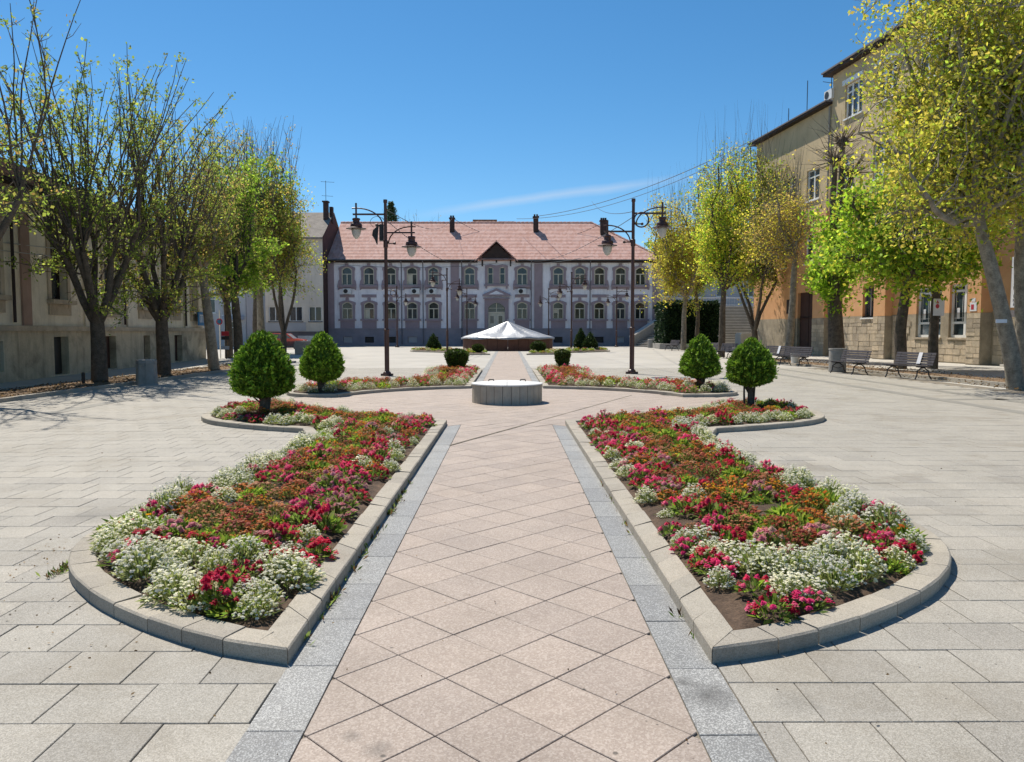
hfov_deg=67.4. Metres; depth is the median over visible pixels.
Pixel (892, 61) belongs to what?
window
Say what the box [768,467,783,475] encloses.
red flower clump
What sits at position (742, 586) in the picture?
red flower clump
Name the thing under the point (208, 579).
red flower clump
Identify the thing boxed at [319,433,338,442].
white flower clump
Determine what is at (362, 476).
red flower clump
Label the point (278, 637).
flower bed
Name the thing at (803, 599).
red flower clump
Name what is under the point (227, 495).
white flower clump
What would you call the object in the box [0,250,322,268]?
overhead cable
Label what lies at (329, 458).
orange flower clump
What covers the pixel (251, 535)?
green flower clump
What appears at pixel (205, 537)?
red flower clump
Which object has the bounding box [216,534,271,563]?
white flower clump
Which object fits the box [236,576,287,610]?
white flower clump
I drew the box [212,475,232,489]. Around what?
white flower clump
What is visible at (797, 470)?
white flower clump
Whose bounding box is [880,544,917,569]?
white flower clump
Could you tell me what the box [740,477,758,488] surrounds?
orange flower clump
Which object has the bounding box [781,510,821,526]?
green flower clump
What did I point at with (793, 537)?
orange flower clump
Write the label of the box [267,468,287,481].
orange flower clump
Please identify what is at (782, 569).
white flower clump
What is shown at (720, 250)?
shade tree
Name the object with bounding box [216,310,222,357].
round sign
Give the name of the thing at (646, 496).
white flower clump
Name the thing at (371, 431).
orange flower clump
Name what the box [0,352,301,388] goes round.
side pavement
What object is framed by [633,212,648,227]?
iron ring
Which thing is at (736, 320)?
stairway
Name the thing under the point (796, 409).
red flower clump
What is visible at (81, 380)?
kerb edge
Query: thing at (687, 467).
orange flower clump
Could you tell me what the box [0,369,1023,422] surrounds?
paving band
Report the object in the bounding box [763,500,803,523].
green flower clump
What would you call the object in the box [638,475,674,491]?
red flower clump
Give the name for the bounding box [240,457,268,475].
white flower clump
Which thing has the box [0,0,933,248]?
sky
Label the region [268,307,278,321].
window
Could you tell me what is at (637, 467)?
red flower clump
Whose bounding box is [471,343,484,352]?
clipped bush
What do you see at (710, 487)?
orange flower clump
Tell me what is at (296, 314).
window
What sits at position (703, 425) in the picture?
white flower clump
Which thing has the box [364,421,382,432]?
red flower clump
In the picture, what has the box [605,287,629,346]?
street lamp
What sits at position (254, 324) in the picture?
shade tree
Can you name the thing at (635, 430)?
green flower clump
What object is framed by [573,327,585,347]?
cone shrub
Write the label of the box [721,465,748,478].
green flower clump
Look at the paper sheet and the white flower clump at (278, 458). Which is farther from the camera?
the paper sheet
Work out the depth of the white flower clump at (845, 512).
5.79 m
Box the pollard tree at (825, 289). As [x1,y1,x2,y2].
[797,112,877,353]
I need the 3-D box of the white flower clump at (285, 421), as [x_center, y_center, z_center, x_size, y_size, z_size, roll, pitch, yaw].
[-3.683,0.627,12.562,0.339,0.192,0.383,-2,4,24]
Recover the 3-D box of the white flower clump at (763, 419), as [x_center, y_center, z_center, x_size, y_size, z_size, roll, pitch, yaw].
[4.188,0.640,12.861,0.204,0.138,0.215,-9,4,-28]
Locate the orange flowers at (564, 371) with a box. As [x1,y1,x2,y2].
[303,347,713,387]
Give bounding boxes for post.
[81,372,84,382]
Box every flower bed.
[68,404,446,664]
[286,369,481,397]
[410,349,489,354]
[526,349,609,354]
[533,369,737,397]
[565,404,950,664]
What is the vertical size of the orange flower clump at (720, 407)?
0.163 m
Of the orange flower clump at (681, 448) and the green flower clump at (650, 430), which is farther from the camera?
the green flower clump at (650, 430)
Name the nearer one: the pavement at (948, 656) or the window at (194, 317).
the pavement at (948, 656)
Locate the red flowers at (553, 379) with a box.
[307,364,727,392]
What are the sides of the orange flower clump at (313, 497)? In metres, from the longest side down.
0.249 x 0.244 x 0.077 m
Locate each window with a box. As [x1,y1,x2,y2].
[0,207,12,312]
[43,220,76,315]
[99,235,124,317]
[136,247,151,318]
[169,258,184,319]
[189,264,198,320]
[209,290,215,313]
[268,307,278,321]
[289,307,302,321]
[308,307,322,321]
[337,263,355,289]
[338,294,355,327]
[344,337,351,342]
[359,263,377,289]
[360,294,377,327]
[365,337,373,342]
[381,263,399,289]
[382,294,399,327]
[389,337,395,342]
[403,263,420,289]
[403,294,420,327]
[408,337,416,342]
[424,263,442,289]
[425,294,442,327]
[460,263,478,289]
[462,294,478,327]
[484,264,508,288]
[513,263,530,289]
[513,294,530,327]
[549,263,567,289]
[549,294,566,327]
[554,337,561,342]
[572,263,588,289]
[572,294,588,327]
[590,295,607,327]
[591,263,608,289]
[595,337,602,342]
[611,263,629,289]
[611,295,628,327]
[615,337,623,342]
[634,263,649,289]
[634,295,648,327]
[717,286,726,296]
[743,284,753,296]
[786,177,795,205]
[803,234,813,265]
[805,167,819,202]
[836,154,853,192]
[843,78,862,120]
[860,286,873,318]
[872,141,889,180]
[875,58,897,105]
[913,286,941,338]
[921,37,943,79]
[945,283,967,339]
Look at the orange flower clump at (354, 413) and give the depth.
12.72 m
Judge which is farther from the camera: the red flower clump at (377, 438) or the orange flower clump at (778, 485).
the red flower clump at (377, 438)
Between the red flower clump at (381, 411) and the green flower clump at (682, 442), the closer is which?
the green flower clump at (682, 442)
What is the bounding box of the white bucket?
[791,357,799,362]
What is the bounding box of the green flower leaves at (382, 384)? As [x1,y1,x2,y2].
[326,347,698,389]
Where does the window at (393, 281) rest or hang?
in the town house at (356, 317)
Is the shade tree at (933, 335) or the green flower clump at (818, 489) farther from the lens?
the shade tree at (933, 335)
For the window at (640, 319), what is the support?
in the town house at (356, 317)
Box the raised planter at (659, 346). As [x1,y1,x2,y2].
[653,343,725,349]
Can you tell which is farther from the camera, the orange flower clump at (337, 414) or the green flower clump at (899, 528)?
the orange flower clump at (337, 414)
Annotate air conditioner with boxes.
[343,288,351,294]
[411,288,419,294]
[428,288,436,294]
[518,288,525,293]
[824,88,833,99]
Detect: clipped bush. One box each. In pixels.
[443,348,469,367]
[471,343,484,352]
[529,340,545,352]
[554,348,570,365]
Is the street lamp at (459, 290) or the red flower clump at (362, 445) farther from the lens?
the street lamp at (459, 290)
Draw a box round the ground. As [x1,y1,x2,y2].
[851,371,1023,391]
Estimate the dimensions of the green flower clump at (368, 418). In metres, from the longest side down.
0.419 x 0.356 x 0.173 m
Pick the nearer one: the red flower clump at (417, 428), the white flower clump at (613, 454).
the white flower clump at (613, 454)
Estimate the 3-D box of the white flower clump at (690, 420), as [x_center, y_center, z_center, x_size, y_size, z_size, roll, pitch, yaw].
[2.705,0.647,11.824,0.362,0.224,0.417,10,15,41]
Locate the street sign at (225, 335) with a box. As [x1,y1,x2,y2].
[221,315,228,358]
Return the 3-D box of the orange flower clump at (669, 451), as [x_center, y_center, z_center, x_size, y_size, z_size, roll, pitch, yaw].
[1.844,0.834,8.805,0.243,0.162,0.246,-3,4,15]
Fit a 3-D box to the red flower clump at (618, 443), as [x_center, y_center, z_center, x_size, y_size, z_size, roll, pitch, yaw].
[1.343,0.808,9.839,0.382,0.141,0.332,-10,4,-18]
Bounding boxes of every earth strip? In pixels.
[0,365,229,397]
[777,359,1004,381]
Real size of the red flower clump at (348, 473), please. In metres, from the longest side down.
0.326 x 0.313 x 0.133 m
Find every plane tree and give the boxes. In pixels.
[822,0,1023,390]
[982,0,1023,369]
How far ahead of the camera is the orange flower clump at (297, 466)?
7.78 m
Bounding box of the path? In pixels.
[279,351,757,761]
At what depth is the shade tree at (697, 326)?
68.61 m
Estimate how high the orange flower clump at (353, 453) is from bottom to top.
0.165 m
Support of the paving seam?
on the path
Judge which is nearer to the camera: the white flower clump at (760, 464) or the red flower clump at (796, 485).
the red flower clump at (796, 485)
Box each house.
[204,260,265,347]
[235,201,338,340]
[327,214,660,345]
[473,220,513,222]
[660,253,753,305]
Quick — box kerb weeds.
[36,480,693,642]
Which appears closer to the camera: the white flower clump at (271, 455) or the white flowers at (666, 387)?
the white flower clump at (271, 455)
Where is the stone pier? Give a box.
[735,333,750,349]
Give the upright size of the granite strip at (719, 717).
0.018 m
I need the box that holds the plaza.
[206,346,816,367]
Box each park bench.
[287,341,294,347]
[665,340,679,350]
[711,343,717,349]
[716,343,737,358]
[766,346,787,362]
[777,346,812,365]
[830,350,871,374]
[882,352,936,379]
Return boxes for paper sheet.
[916,352,922,363]
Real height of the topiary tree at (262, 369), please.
1.568 m
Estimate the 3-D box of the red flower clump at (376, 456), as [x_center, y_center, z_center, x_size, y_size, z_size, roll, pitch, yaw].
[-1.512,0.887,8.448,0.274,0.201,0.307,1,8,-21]
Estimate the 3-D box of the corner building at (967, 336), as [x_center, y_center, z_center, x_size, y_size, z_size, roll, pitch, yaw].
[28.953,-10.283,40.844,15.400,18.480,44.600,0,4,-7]
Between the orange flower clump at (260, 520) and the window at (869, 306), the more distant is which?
the window at (869, 306)
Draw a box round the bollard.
[648,339,655,347]
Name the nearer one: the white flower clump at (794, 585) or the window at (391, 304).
the white flower clump at (794, 585)
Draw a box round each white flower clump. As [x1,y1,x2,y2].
[87,516,134,544]
[88,526,126,554]
[96,535,144,564]
[108,539,173,582]
[109,510,156,541]
[111,531,176,569]
[113,561,144,577]
[121,502,149,517]
[135,563,198,608]
[140,516,163,531]
[144,482,187,515]
[147,544,181,570]
[148,554,187,582]
[149,535,192,565]
[157,486,192,509]
[157,568,195,590]
[160,474,198,499]
[161,512,178,523]
[163,570,226,612]
[171,538,216,567]
[193,545,235,574]
[205,468,232,487]
[210,405,224,415]
[210,485,239,501]
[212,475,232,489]
[215,408,230,417]
[216,465,234,480]
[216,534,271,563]
[225,462,255,482]
[225,470,256,491]
[229,577,269,597]
[232,591,282,619]
[233,405,245,413]
[234,451,267,467]
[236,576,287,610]
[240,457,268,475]
[246,546,309,582]
[257,550,326,590]
[259,449,281,462]
[263,412,281,424]
[272,454,288,463]
[275,443,295,456]
[277,413,297,424]
[279,541,307,553]
[285,433,310,450]
[289,411,308,420]
[291,431,315,441]
[295,523,322,544]
[298,414,315,423]
[317,418,338,429]
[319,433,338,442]
[329,427,341,433]
[330,416,343,425]
[337,406,350,413]
[351,454,373,469]
[380,458,400,471]
[384,426,396,435]
[384,438,405,452]
[385,448,405,460]
[409,436,418,443]
[602,447,621,460]
[608,458,628,469]
[614,464,636,477]
[625,440,645,450]
[632,485,656,503]
[654,508,677,517]
[669,419,692,428]
[670,527,692,547]
[679,416,696,425]
[681,483,706,499]
[685,525,720,544]
[687,539,718,556]
[688,424,715,435]
[693,414,710,424]
[695,428,719,443]
[698,422,708,427]
[701,403,711,407]
[702,564,737,590]
[704,536,726,550]
[706,415,720,422]
[706,440,722,447]
[708,539,747,565]
[709,444,736,455]
[722,538,774,576]
[728,416,742,423]
[734,453,756,467]
[736,412,752,420]
[736,449,756,460]
[743,412,759,422]
[745,542,800,576]
[751,412,762,418]
[756,459,771,467]
[758,416,766,422]
[761,572,807,602]
[762,410,776,418]
[764,564,808,585]
[772,472,788,478]
[773,410,780,417]
[774,544,824,576]
[776,412,793,420]
[776,472,804,490]
[780,572,834,603]
[783,463,819,484]
[786,466,816,489]
[787,402,798,408]
[795,409,809,418]
[798,408,810,416]
[804,546,833,571]
[805,533,853,570]
[805,554,860,590]
[809,528,870,562]
[814,475,846,495]
[825,502,848,517]
[831,484,870,509]
[832,490,883,521]
[834,540,888,583]
[839,510,863,522]
[839,516,863,531]
[845,492,872,510]
[860,498,913,529]
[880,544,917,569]
[895,528,930,553]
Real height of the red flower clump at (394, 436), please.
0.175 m
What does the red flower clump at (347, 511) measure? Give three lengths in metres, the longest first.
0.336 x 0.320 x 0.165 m
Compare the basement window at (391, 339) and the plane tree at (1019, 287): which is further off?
the basement window at (391, 339)
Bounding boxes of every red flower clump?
[96,540,137,566]
[124,527,170,543]
[134,498,169,518]
[157,515,205,541]
[179,531,211,545]
[186,565,255,612]
[189,482,225,498]
[194,496,225,509]
[199,536,227,555]
[211,560,261,587]
[222,411,242,419]
[225,401,242,408]
[240,559,270,581]
[241,414,252,419]
[241,463,259,476]
[246,414,264,423]
[246,529,289,547]
[248,472,269,482]
[251,539,282,555]
[255,470,280,480]
[262,520,302,544]
[264,464,282,472]
[268,463,307,482]
[280,449,301,467]
[280,502,321,528]
[280,523,307,538]
[286,484,332,512]
[291,535,338,564]
[292,405,311,413]
[293,505,309,522]
[301,556,320,568]
[302,502,347,533]
[304,442,337,459]
[311,415,327,426]
[311,465,348,491]
[315,512,342,533]
[316,488,339,497]
[326,486,359,510]
[328,469,356,480]
[328,502,357,517]
[331,479,354,494]
[333,426,352,441]
[334,459,366,471]
[335,460,358,475]
[338,475,368,489]
[339,417,360,428]
[339,453,365,465]
[339,487,373,500]
[350,469,371,483]
[355,440,378,451]
[357,449,373,458]
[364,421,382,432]
[365,432,389,444]
[365,452,385,466]
[367,443,392,459]
[368,464,392,480]
[369,437,389,448]
[370,435,383,445]
[376,407,391,414]
[377,444,394,451]
[387,433,403,441]
[390,419,409,432]
[391,415,412,426]
[397,438,412,446]
[410,425,426,433]
[411,420,421,427]
[419,415,432,424]
[421,412,434,420]
[421,419,436,425]
[578,415,596,426]
[583,420,597,429]
[586,429,601,438]
[589,436,604,446]
[592,414,612,427]
[594,440,615,451]
[595,409,611,419]
[595,424,613,430]
[599,442,624,454]
[600,431,627,443]
[603,419,621,429]
[607,439,625,445]
[611,424,627,433]
[614,435,628,445]
[615,460,631,472]
[618,426,640,440]
[618,445,642,457]
[619,451,645,460]
[620,446,645,457]
[625,463,650,476]
[626,466,652,480]
[627,478,647,488]
[637,436,650,441]
[637,446,661,455]
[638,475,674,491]
[644,462,663,473]
[645,453,676,468]
[648,406,663,412]
[649,461,671,474]
[650,478,684,496]
[653,410,667,419]
[654,417,670,425]
[656,474,677,482]
[657,521,688,537]
[660,495,696,512]
[665,492,705,517]
[669,477,685,489]
[669,535,701,557]
[672,423,692,432]
[677,434,701,443]
[685,545,722,572]
[689,421,699,429]
[692,516,727,536]
[693,494,731,518]
[694,551,744,577]
[696,476,716,488]
[701,503,744,529]
[704,416,714,425]
[704,442,715,448]
[705,525,738,543]
[712,411,733,425]
[713,447,745,462]
[713,459,737,475]
[715,408,729,420]
[717,525,753,546]
[722,439,739,450]
[732,574,779,596]
[744,465,760,473]
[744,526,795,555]
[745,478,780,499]
[745,586,802,624]
[752,408,765,414]
[756,459,780,474]
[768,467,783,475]
[774,486,803,505]
[780,400,794,407]
[780,587,836,612]
[784,483,803,494]
[794,405,805,412]
[799,522,836,545]
[815,523,843,535]
[855,534,886,554]
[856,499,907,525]
[858,533,882,540]
[859,521,896,540]
[861,547,889,567]
[866,531,920,552]
[889,541,926,567]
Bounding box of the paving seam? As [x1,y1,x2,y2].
[451,395,630,444]
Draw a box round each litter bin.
[135,359,157,384]
[828,348,846,371]
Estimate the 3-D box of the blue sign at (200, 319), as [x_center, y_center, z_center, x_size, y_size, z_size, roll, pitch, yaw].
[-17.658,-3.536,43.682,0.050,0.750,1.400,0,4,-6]
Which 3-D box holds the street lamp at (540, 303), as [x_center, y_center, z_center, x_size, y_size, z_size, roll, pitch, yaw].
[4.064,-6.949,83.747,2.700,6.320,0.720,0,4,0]
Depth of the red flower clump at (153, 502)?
6.00 m
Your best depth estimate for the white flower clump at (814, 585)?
4.37 m
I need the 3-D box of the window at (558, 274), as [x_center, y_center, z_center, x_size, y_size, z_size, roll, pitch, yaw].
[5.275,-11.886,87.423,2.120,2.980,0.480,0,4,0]
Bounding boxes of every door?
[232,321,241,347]
[298,336,312,340]
[799,292,812,352]
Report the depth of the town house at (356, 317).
87.62 m
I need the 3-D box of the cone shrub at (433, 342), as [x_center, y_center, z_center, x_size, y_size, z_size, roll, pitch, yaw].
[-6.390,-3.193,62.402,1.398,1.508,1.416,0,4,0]
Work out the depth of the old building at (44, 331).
27.88 m
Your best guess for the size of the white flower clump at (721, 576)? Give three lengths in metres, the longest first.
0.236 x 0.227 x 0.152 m
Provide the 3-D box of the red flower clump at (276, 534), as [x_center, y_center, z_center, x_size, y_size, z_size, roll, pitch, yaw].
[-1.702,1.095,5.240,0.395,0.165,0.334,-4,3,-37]
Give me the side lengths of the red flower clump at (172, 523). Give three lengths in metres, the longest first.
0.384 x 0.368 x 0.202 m
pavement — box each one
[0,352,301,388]
[0,368,1023,761]
[716,351,1004,378]
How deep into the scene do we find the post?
23.24 m
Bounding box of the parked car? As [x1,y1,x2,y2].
[272,333,307,348]
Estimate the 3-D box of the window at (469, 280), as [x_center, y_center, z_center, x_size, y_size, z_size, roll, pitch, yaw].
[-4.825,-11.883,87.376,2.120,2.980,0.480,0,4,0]
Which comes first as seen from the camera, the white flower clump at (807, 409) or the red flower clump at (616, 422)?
the red flower clump at (616, 422)
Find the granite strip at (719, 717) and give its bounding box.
[226,351,775,761]
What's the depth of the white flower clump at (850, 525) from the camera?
5.66 m
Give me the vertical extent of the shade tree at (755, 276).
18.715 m
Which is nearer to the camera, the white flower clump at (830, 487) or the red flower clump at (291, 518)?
the red flower clump at (291, 518)
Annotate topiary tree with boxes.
[226,330,296,411]
[298,331,345,389]
[677,333,723,386]
[724,337,778,404]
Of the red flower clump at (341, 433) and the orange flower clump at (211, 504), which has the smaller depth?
the orange flower clump at (211, 504)
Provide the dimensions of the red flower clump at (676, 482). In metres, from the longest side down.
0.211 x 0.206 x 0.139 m
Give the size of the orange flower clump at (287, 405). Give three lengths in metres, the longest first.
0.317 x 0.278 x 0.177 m
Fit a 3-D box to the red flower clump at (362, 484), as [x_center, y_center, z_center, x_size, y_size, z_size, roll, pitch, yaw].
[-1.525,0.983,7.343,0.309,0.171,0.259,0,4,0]
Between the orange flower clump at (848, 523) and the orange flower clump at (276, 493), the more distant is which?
the orange flower clump at (276, 493)
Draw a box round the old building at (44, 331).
[0,157,205,382]
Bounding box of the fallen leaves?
[0,358,1021,396]
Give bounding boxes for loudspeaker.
[370,216,383,244]
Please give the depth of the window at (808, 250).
53.41 m
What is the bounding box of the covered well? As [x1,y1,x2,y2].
[471,379,542,404]
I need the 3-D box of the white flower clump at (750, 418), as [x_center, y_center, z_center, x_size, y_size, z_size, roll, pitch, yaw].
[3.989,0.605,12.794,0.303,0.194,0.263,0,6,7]
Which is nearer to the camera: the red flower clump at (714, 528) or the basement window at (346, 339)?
the red flower clump at (714, 528)
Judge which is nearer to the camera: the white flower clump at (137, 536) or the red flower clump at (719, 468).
the white flower clump at (137, 536)
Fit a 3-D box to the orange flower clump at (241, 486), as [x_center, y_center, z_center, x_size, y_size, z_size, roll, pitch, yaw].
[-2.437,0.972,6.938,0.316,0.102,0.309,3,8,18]
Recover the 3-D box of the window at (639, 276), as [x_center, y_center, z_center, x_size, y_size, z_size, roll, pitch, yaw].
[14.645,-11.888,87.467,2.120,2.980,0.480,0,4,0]
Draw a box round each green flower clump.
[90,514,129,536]
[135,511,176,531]
[170,515,206,534]
[196,526,229,540]
[203,600,254,618]
[205,531,243,548]
[208,516,242,527]
[222,531,272,557]
[235,486,266,501]
[239,402,256,408]
[266,513,291,525]
[299,459,330,471]
[306,438,331,449]
[320,411,333,416]
[339,426,356,433]
[345,442,363,448]
[347,433,369,441]
[355,425,374,431]
[362,416,378,421]
[374,414,390,423]
[380,411,393,416]
[612,413,628,420]
[627,421,640,427]
[631,429,643,436]
[638,422,651,428]
[643,426,657,434]
[653,427,677,438]
[668,452,684,459]
[671,437,693,449]
[676,412,687,417]
[676,473,698,485]
[697,411,712,416]
[715,473,737,481]
[718,484,753,504]
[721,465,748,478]
[733,509,763,521]
[735,458,751,469]
[746,525,781,542]
[747,520,775,530]
[750,494,772,504]
[756,512,780,520]
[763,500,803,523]
[781,410,796,417]
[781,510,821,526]
[806,486,828,493]
[811,488,841,506]
[816,502,841,513]
[825,563,863,585]
[881,555,911,574]
[883,522,927,544]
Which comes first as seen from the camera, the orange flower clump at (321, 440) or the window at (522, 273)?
the orange flower clump at (321, 440)
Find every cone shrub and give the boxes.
[425,333,441,348]
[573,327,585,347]
[581,332,598,348]
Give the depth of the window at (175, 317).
40.21 m
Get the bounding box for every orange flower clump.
[164,495,201,515]
[178,529,198,538]
[179,502,210,522]
[184,488,214,505]
[190,496,228,513]
[198,510,233,527]
[208,518,258,542]
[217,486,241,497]
[221,506,267,522]
[225,502,246,513]
[233,482,251,493]
[236,529,251,535]
[237,493,261,505]
[237,519,279,537]
[242,517,278,532]
[244,481,280,492]
[248,494,278,508]
[253,410,267,416]
[254,406,269,414]
[259,501,295,520]
[262,460,285,476]
[263,487,286,499]
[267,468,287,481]
[272,400,283,405]
[277,487,297,500]
[279,479,311,491]
[280,401,293,407]
[281,485,307,496]
[283,456,304,470]
[286,461,309,472]
[291,471,317,484]
[292,446,315,458]
[300,453,320,462]
[302,469,322,477]
[302,494,321,500]
[307,406,320,413]
[312,437,326,442]
[312,467,329,475]
[316,406,331,413]
[325,455,337,461]
[326,446,342,456]
[328,447,345,457]
[330,411,344,417]
[330,458,346,465]
[334,435,349,442]
[338,440,354,444]
[338,446,362,456]
[340,413,356,419]
[341,448,364,460]
[348,410,361,416]
[352,412,366,420]
[354,434,370,443]
[357,427,376,436]
[361,447,378,455]
[362,461,385,471]
[364,411,377,416]
[375,428,389,435]
[399,429,414,438]
[591,431,606,439]
[615,409,629,415]
[619,416,636,422]
[627,452,655,464]
[632,413,645,418]
[640,431,651,437]
[643,415,658,421]
[644,440,659,448]
[645,422,664,429]
[646,433,662,440]
[649,470,675,480]
[654,440,677,449]
[655,489,680,499]
[656,445,678,453]
[657,453,679,462]
[660,410,675,416]
[660,435,673,442]
[663,447,680,454]
[666,467,687,475]
[671,470,692,478]
[672,463,697,474]
[673,407,688,414]
[674,444,686,453]
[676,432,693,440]
[676,450,699,462]
[678,460,700,468]
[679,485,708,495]
[680,447,706,457]
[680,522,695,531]
[682,408,694,414]
[687,440,705,452]
[688,452,715,465]
[693,464,720,479]
[695,495,708,508]
[698,480,724,497]
[701,446,718,455]
[704,407,719,415]
[704,452,721,460]
[708,460,727,469]
[708,489,739,505]
[713,477,724,485]
[714,404,729,409]
[717,512,759,533]
[720,475,751,489]
[725,500,763,518]
[727,526,751,536]
[729,482,754,497]
[732,462,747,469]
[733,401,747,408]
[736,409,749,414]
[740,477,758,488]
[745,470,764,480]
[748,404,761,410]
[756,471,785,487]
[761,477,790,493]
[763,514,785,530]
[765,405,775,410]
[766,513,809,533]
[768,527,809,552]
[785,527,820,549]
[790,487,829,511]
[792,507,827,523]
[810,509,830,523]
[824,514,869,535]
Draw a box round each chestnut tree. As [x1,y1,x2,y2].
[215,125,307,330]
[803,157,1014,368]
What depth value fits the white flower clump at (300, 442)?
9.49 m
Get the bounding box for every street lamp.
[346,199,421,375]
[384,286,407,346]
[429,268,463,352]
[455,288,477,335]
[537,288,559,335]
[556,272,587,347]
[598,198,671,373]
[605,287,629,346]
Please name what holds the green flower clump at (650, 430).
on the flower bed at (723, 626)
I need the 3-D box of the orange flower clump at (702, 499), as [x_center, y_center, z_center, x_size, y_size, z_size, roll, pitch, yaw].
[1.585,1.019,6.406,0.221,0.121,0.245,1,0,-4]
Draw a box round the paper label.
[996,319,1006,322]
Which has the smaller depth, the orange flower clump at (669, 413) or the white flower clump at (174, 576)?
the white flower clump at (174, 576)
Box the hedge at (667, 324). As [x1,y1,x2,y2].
[652,298,719,343]
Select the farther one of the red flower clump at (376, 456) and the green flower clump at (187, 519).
the red flower clump at (376, 456)
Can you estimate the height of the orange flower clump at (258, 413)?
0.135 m
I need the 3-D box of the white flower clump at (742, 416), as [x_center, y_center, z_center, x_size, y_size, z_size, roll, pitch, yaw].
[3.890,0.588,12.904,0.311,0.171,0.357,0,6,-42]
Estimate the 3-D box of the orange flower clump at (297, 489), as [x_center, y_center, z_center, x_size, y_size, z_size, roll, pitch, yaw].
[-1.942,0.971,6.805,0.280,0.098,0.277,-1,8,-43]
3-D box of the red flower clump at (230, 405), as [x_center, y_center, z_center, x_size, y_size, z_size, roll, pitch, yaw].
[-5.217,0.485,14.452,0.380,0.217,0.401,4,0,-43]
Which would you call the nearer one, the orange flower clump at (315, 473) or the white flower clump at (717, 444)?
the orange flower clump at (315, 473)
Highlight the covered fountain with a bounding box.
[461,319,554,350]
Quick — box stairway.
[629,306,753,346]
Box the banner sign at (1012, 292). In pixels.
[1010,257,1013,307]
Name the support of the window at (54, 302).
in the old building at (44, 331)
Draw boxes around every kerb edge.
[0,361,295,402]
[0,364,231,390]
[776,361,1005,386]
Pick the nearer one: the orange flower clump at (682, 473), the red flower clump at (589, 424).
the orange flower clump at (682, 473)
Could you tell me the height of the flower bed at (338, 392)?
0.195 m
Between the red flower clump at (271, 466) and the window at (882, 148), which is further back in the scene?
the window at (882, 148)
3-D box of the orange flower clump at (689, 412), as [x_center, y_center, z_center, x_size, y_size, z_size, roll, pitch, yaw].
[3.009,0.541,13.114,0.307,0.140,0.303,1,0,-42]
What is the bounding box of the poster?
[933,299,944,315]
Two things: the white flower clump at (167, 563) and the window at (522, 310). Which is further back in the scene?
the window at (522, 310)
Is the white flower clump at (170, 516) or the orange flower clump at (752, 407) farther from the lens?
the orange flower clump at (752, 407)
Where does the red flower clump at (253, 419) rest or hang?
on the flower bed at (278, 637)
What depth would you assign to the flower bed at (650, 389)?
20.48 m
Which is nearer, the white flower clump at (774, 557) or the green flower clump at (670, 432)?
the white flower clump at (774, 557)
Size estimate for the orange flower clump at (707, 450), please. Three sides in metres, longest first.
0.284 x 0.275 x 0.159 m
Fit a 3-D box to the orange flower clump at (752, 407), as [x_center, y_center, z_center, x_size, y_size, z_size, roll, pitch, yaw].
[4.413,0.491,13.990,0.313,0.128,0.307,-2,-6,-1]
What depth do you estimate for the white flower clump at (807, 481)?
7.15 m
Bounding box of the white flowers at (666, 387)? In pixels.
[296,347,730,392]
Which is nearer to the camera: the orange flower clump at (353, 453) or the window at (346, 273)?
the orange flower clump at (353, 453)
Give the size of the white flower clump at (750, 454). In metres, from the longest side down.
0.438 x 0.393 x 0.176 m
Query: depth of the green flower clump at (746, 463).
8.23 m
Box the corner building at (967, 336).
[747,0,1023,366]
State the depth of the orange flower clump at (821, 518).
5.75 m
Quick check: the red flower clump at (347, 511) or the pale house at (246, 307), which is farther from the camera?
the pale house at (246, 307)
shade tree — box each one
[0,0,86,240]
[0,2,250,381]
[27,72,250,374]
[146,135,261,368]
[151,128,286,357]
[191,153,288,356]
[203,112,301,332]
[251,148,334,351]
[637,171,713,349]
[641,237,672,252]
[661,133,765,356]
[665,158,734,336]
[670,100,802,339]
[728,144,830,359]
[927,188,1009,368]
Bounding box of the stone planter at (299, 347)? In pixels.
[295,341,310,354]
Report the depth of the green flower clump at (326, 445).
9.36 m
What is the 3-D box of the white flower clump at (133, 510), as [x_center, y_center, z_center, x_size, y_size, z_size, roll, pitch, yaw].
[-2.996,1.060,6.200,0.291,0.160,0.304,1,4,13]
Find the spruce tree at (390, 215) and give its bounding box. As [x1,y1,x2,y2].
[382,201,398,221]
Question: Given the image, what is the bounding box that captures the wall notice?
[970,298,976,310]
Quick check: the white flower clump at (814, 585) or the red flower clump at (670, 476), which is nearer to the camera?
the white flower clump at (814, 585)
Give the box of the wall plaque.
[786,300,788,313]
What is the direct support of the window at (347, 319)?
in the town house at (356, 317)
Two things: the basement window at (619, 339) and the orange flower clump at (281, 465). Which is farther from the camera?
the basement window at (619, 339)
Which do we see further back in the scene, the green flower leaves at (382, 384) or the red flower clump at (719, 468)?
the green flower leaves at (382, 384)
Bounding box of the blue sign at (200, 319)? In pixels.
[197,312,203,325]
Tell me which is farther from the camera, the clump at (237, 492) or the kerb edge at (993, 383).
the kerb edge at (993, 383)
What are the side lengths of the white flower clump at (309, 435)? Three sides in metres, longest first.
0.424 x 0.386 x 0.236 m
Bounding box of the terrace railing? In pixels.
[673,297,753,305]
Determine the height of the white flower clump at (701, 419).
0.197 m
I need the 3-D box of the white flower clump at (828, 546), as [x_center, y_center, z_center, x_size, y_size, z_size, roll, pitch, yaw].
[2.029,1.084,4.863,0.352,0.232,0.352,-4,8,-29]
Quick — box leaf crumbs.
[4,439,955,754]
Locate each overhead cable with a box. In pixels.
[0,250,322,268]
[3,242,319,259]
[330,263,494,267]
[387,209,450,228]
[387,221,475,263]
[523,218,630,260]
[527,144,753,218]
[540,139,753,215]

